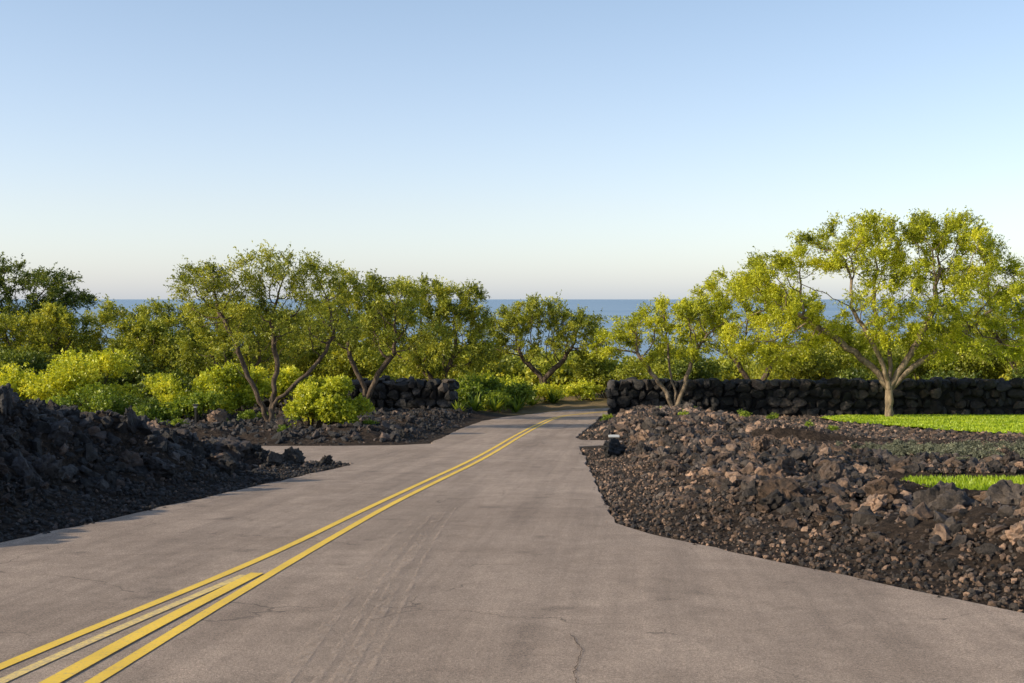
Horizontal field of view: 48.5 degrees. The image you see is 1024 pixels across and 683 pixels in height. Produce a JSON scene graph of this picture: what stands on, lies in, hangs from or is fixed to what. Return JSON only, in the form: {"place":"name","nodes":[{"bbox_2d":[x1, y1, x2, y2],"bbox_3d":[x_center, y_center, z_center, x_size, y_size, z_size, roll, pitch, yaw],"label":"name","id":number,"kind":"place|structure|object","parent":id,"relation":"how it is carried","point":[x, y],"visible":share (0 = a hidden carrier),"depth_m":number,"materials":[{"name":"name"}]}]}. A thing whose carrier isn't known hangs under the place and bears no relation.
{"place":"outdoors","nodes":[
{"label":"outdoors","id":0,"kind":"place"},
{"bbox_2d":[0,359,31,398],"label":"shrub","id":1,"kind":"object","parent":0,"point":[4,362],"visible":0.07,"depth_m":50.54,"materials":[{"name":"green plant"}]},
{"bbox_2d":[0,392,310,523],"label":"lava rock field","id":2,"kind":"structure","parent":0,"point":[90,449],"depth_m":18.59,"materials":[{"name":"black stone"}]},
{"bbox_2d":[0,383,269,488],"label":"lava boulders","id":3,"kind":"object","parent":2,"relation":"on","point":[44,468],"visible":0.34,"depth_m":18.25,"materials":[{"name":"black stone"}]},
{"bbox_2d":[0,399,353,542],"bbox_3d":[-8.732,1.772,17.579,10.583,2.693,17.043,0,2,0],"label":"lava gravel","id":4,"kind":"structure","parent":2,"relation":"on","point":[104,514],"depth_m":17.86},
{"bbox_2d":[133,405,472,445],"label":"lava rock field","id":5,"kind":"structure","parent":0,"point":[396,435],"depth_m":36.70,"materials":[{"name":"black stone"}]},
{"bbox_2d":[0,346,147,407],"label":"naupaka shrub","id":6,"kind":"object","parent":5,"relation":"on","point":[65,376],"visible":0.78,"depth_m":45.84,"materials":[{"name":"green plant"}]},
{"bbox_2d":[34,381,228,421],"bbox_3d":[-14.343,2.394,42.841,7.107,1.735,3.887,0,2,0],"label":"shrub","id":7,"kind":"object","parent":5,"relation":"on","point":[96,400],"visible":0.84,"depth_m":42.90,"materials":[{"name":"green plant"}]},
{"bbox_2d":[192,404,198,422],"bbox_3d":[-10.600,2.501,38.120,0.170,0.805,0.170,0,2,0],"label":"path light","id":8,"kind":"object","parent":5,"relation":"on","point":[195,407],"visible":0.9,"depth_m":38.09,"materials":[{"name":"metal"}]},
{"bbox_2d":[137,359,278,416],"bbox_3d":[-12.092,1.977,46.442,5.751,2.470,3.688,-2,3,-40],"label":"naupaka shrub","id":9,"kind":"object","parent":5,"relation":"on","point":[228,379],"visible":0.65,"depth_m":46.01,"materials":[{"name":"green plant"}]},
{"bbox_2d":[264,365,350,409],"bbox_3d":[-9.206,2.266,51.399,2.752,2.605,4.697,2,3,40],"label":"naupaka shrub","id":10,"kind":"object","parent":5,"relation":"on","point":[287,377],"visible":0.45,"depth_m":50.07,"materials":[{"name":"green plant"}]},
{"bbox_2d":[282,373,375,427],"bbox_3d":[-6.026,2.025,37.814,2.962,2.045,2.374,0,2,0],"label":"round shrub","id":11,"kind":"object","parent":5,"relation":"on","point":[325,402],"visible":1,"depth_m":37.27,"materials":[{"name":"green plant"}]},
{"bbox_2d":[451,388,562,411],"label":"shrubs","id":12,"kind":"object","parent":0,"point":[475,404],"visible":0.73,"depth_m":60.21,"materials":[{"name":"green plant"}]},
{"bbox_2d":[0,408,1023,682],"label":"road","id":13,"kind":"structure","parent":0,"point":[502,550],"depth_m":9.84,"materials":[{"name":"grey asphalt"}]},
{"bbox_2d":[0,378,1023,612],"bbox_3d":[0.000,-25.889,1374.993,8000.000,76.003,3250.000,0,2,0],"label":"ground","id":14,"kind":"structure","parent":0,"point":[884,527],"depth_m":16.89,"materials":[{"name":"soil"}]},
{"bbox_2d":[0,252,101,345],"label":"monkeypod tree","id":15,"kind":"object","parent":14,"relation":"on","point":[56,288],"visible":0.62,"depth_m":75.32,"materials":[{"name":"green plant"}]},
{"bbox_2d":[0,301,102,362],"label":"kiawe tree","id":16,"kind":"object","parent":14,"relation":"on","point":[67,322],"visible":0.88,"depth_m":63.38,"materials":[{"name":"green plant"}]},
{"bbox_2d":[0,346,201,407],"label":"shrub","id":17,"kind":"object","parent":14,"relation":"on","point":[134,378],"visible":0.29,"depth_m":56.10,"materials":[{"name":"green plant"}]},
{"bbox_2d":[80,294,208,373],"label":"kiawe tree","id":18,"kind":"object","parent":14,"relation":"on","point":[108,313],"visible":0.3,"depth_m":66.30,"materials":[{"name":"green plant"}]},
{"bbox_2d":[97,310,226,377],"bbox_3d":[-18.395,1.174,60.096,6.985,5.730,4.865,0,2,0],"label":"kiawe tree","id":19,"kind":"object","parent":14,"relation":"on","point":[158,334],"visible":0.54,"depth_m":59.42,"materials":[{"name":"green plant"}]},
{"bbox_2d":[9,324,400,390],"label":"background trees","id":20,"kind":"object","parent":14,"relation":"on","point":[339,364],"visible":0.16,"depth_m":68.93,"materials":[{"name":"green plant"}]},
{"bbox_2d":[168,292,300,409],"bbox_3d":[-13.068,0.608,54.033,6.522,6.006,4.648,0,2,0],"label":"kiawe tree","id":21,"kind":"object","parent":14,"relation":"on","point":[186,344],"visible":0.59,"depth_m":53.52,"materials":[{"name":"green plant"}]},
{"bbox_2d":[179,300,300,374],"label":"kiawe tree","id":22,"kind":"object","parent":14,"relation":"on","point":[229,353],"visible":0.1,"depth_m":68.82,"materials":[{"name":"green plant"}]},
{"bbox_2d":[163,239,375,421],"bbox_3d":[-8.729,-0.297,41.440,7.752,6.887,3.950,0,2,0],"label":"kiawe tree","id":23,"kind":"object","parent":14,"relation":"on","point":[220,281],"visible":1,"depth_m":41.22,"materials":[{"name":"green plant"}]},
{"bbox_2d":[273,297,384,377],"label":"kiawe tree","id":24,"kind":"object","parent":14,"relation":"on","point":[298,363],"visible":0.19,"depth_m":71.42,"materials":[{"name":"green plant"}]},
{"bbox_2d":[259,384,454,408],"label":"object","id":25,"kind":"object","parent":14,"relation":"on","point":[426,399],"visible":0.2,"depth_m":56.29,"materials":[{"name":"black stone"}]},
{"bbox_2d":[255,375,459,409],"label":"stones","id":26,"kind":"object","parent":14,"relation":"on","point":[446,386],"visible":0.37,"depth_m":56.00,"materials":[{"name":"black stone"}]},
{"bbox_2d":[290,258,453,408],"bbox_3d":[-6.329,-0.172,50.990,7.443,7.142,4.739,0,2,0],"label":"kiawe tree","id":27,"kind":"object","parent":14,"relation":"on","point":[377,289],"visible":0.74,"depth_m":50.74,"materials":[{"name":"green plant"}]},
{"bbox_2d":[358,272,501,381],"bbox_3d":[-4.699,0.120,62.073,8.434,7.870,4.948,0,2,0],"label":"kiawe tree","id":28,"kind":"object","parent":14,"relation":"on","point":[469,312],"visible":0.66,"depth_m":61.39,"materials":[{"name":"green plant"}]},
{"bbox_2d":[0,340,987,390],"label":"distant scrub","id":29,"kind":"object","parent":14,"relation":"on","point":[518,367],"visible":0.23,"depth_m":96.05,"materials":[{"name":"green plant"}]},
{"bbox_2d":[454,372,537,412],"bbox_3d":[-1.800,2.988,63.332,6.719,2.386,9.163,0,2,0],"label":"garden shrub","id":30,"kind":"object","parent":14,"relation":"on","point":[491,387],"visible":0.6,"depth_m":62.35,"materials":[{"name":"green plant"}]},
{"bbox_2d":[157,406,839,431],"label":"weed tufts","id":31,"kind":"object","parent":14,"relation":"on","point":[248,414],"visible":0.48,"depth_m":41.99,"materials":[{"name":"green plant"}]},
{"bbox_2d":[455,369,604,401],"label":"garden shrub","id":32,"kind":"object","parent":14,"relation":"on","point":[589,390],"visible":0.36,"depth_m":75.07,"materials":[{"name":"green plant"}]},
{"bbox_2d":[469,290,615,383],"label":"kiawe tree","id":33,"kind":"object","parent":14,"relation":"on","point":[512,320],"visible":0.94,"depth_m":79.33,"materials":[{"name":"green plant"}]},
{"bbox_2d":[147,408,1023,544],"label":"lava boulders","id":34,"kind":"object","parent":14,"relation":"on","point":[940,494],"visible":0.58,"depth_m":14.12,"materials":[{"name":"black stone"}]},
{"bbox_2d":[608,435,619,437],"bbox_3d":[2.750,2.691,30.702,0.300,0.342,0.133,0,2,0],"label":"plaque sign","id":35,"kind":"object","parent":14,"relation":"on","point":[613,436],"visible":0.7,"depth_m":30.65,"materials":[{"name":"metal"}]},
{"bbox_2d":[603,438,626,457],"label":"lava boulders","id":36,"kind":"object","parent":14,"relation":"on","point":[614,447],"visible":0.69,"depth_m":26.60,"materials":[{"name":"black stone"}]},
{"bbox_2d":[666,265,857,380],"bbox_3d":[14.045,-0.133,65.005,11.244,8.489,5.852,0,2,0],"label":"kiawe tree","id":37,"kind":"object","parent":14,"relation":"on","point":[711,288],"visible":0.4,"depth_m":64.60,"materials":[{"name":"green plant"}]},
{"bbox_2d":[567,324,1023,398],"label":"background trees","id":38,"kind":"object","parent":14,"relation":"on","point":[609,370],"visible":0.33,"depth_m":72.52,"materials":[{"name":"green plant"}]},
{"bbox_2d":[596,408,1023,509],"bbox_3d":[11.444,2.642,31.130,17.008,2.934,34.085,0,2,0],"label":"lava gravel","id":39,"kind":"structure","parent":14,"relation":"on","point":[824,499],"depth_m":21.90,"materials":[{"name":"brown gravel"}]},
{"bbox_2d":[606,377,1023,415],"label":"dry stone wall","id":40,"kind":"structure","parent":14,"relation":"on","point":[743,400],"depth_m":56.00,"materials":[{"name":"black stone"}]},
{"bbox_2d":[614,383,1023,415],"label":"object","id":41,"kind":"object","parent":14,"relation":"on","point":[808,398],"visible":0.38,"depth_m":56.22,"materials":[{"name":"black stone"}]},
{"bbox_2d":[648,356,1023,380],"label":"background trees","id":42,"kind":"object","parent":14,"relation":"on","point":[681,370],"visible":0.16,"depth_m":62.84,"materials":[{"name":"green plant"}]},
{"bbox_2d":[715,205,1023,416],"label":"monkeypod tree","id":43,"kind":"object","parent":14,"relation":"on","point":[760,272],"visible":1,"depth_m":52.41,"materials":[{"name":"green plant"}]},
{"bbox_2d":[835,438,1023,460],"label":"grey ground cover","id":44,"kind":"object","parent":14,"relation":"on","point":[897,447],"visible":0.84,"depth_m":23.54,"materials":[{"name":"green plant"}]},
{"bbox_2d":[900,474,1023,489],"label":"lawn","id":45,"kind":"structure","parent":14,"relation":"on","point":[981,482],"depth_m":18.27,"materials":[{"name":"green plant"}]},
{"bbox_2d":[903,278,1023,373],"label":"kiawe tree","id":46,"kind":"object","parent":14,"relation":"on","point":[996,332],"visible":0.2,"depth_m":63.37,"materials":[{"name":"green plant"}]},
{"bbox_2d":[0,299,1023,363],"bbox_3d":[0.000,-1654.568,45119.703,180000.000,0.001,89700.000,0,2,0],"label":"sea","id":47,"kind":"structure","parent":0,"point":[619,307],"depth_m":3104.67,"materials":[{"name":"liquid"}]},
{"bbox_2d":[0,0,1023,298],"label":"sky","id":48,"kind":"structure","parent":0,"point":[582,149],"materials":[{"name":"blue"}]},
{"bbox_2d":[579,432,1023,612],"bbox_3d":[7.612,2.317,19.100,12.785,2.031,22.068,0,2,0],"label":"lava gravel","id":49,"kind":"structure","parent":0,"point":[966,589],"depth_m":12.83,"materials":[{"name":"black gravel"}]},
{"bbox_2d":[579,402,1023,440],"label":"lava rock field","id":50,"kind":"structure","parent":0,"point":[622,420],"depth_m":37.10,"materials":[{"name":"stone"}]},
{"bbox_2d":[583,292,744,406],"bbox_3d":[7.304,0.558,54.771,7.850,5.932,4.126,0,2,0],"label":"kiawe tree","id":51,"kind":"object","parent":50,"relation":"on","point":[683,309],"visible":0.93,"depth_m":54.46,"materials":[{"name":"green plant"}]},
{"bbox_2d":[619,427,1023,585],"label":"lava rock field","id":52,"kind":"structure","parent":0,"point":[946,526],"depth_m":15.35,"materials":[{"name":"black stone"}]},
{"bbox_2d":[628,425,1023,543],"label":"lava boulders","id":53,"kind":"object","parent":52,"relation":"on","point":[774,492],"visible":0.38,"depth_m":20.11,"materials":[{"name":"brown stone"}]},
{"bbox_2d":[819,414,1023,433],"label":"lawn","id":54,"kind":"structure","parent":0,"point":[1002,423],"depth_m":47.18,"materials":[{"name":"green plant"}]}
]}

